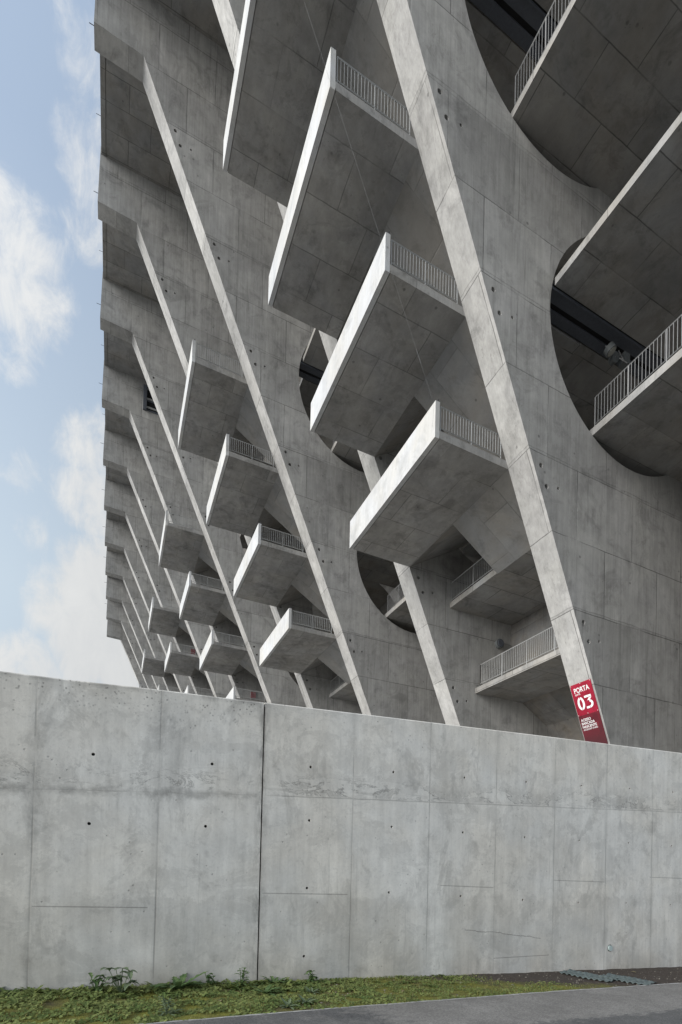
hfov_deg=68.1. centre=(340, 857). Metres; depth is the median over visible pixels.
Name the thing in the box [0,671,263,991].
concrete wall
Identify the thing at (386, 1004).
kerb
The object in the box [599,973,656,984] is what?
plastic sheet
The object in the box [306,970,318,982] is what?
weed
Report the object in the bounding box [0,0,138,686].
sky
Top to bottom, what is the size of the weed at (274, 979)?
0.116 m
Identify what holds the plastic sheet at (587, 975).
on the verge
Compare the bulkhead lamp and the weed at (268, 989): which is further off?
the bulkhead lamp
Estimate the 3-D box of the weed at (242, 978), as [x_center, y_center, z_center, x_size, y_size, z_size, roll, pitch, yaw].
[-1.276,1.543,6.438,0.366,0.308,0.384,1,-1,26]
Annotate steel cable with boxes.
[304,2,433,425]
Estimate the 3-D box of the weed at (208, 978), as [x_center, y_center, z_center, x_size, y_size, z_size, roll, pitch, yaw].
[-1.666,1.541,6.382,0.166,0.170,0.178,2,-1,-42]
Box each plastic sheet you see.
[559,969,617,981]
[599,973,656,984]
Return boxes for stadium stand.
[89,0,681,752]
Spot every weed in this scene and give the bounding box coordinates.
[88,972,105,991]
[100,967,139,992]
[150,970,209,989]
[154,996,181,1016]
[205,973,215,984]
[227,967,256,989]
[252,984,279,995]
[262,976,286,982]
[279,998,299,1009]
[295,994,315,1003]
[305,986,320,993]
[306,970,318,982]
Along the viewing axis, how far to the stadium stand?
19.70 m
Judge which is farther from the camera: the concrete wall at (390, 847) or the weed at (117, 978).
the concrete wall at (390, 847)
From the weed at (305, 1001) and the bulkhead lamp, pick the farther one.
the bulkhead lamp
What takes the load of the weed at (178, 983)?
on the verge
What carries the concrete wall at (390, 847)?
on the ground
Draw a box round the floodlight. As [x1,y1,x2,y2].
[603,341,629,369]
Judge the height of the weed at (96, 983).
0.228 m
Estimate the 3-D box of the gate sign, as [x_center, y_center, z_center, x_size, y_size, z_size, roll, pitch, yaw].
[9.410,-4.776,18.848,1.462,3.302,0.885,2,-1,-24]
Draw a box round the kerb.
[146,983,677,1023]
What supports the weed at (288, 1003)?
on the verge
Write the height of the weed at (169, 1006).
0.223 m
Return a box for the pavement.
[157,983,681,1023]
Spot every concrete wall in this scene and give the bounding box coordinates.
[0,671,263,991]
[257,703,681,980]
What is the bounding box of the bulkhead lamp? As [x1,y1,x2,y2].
[495,639,503,648]
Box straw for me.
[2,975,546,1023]
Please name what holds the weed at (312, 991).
on the verge
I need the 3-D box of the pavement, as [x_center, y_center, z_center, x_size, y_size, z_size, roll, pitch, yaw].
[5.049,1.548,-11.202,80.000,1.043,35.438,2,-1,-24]
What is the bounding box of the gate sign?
[570,679,607,743]
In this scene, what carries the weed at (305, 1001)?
on the verge
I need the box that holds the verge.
[0,967,681,1023]

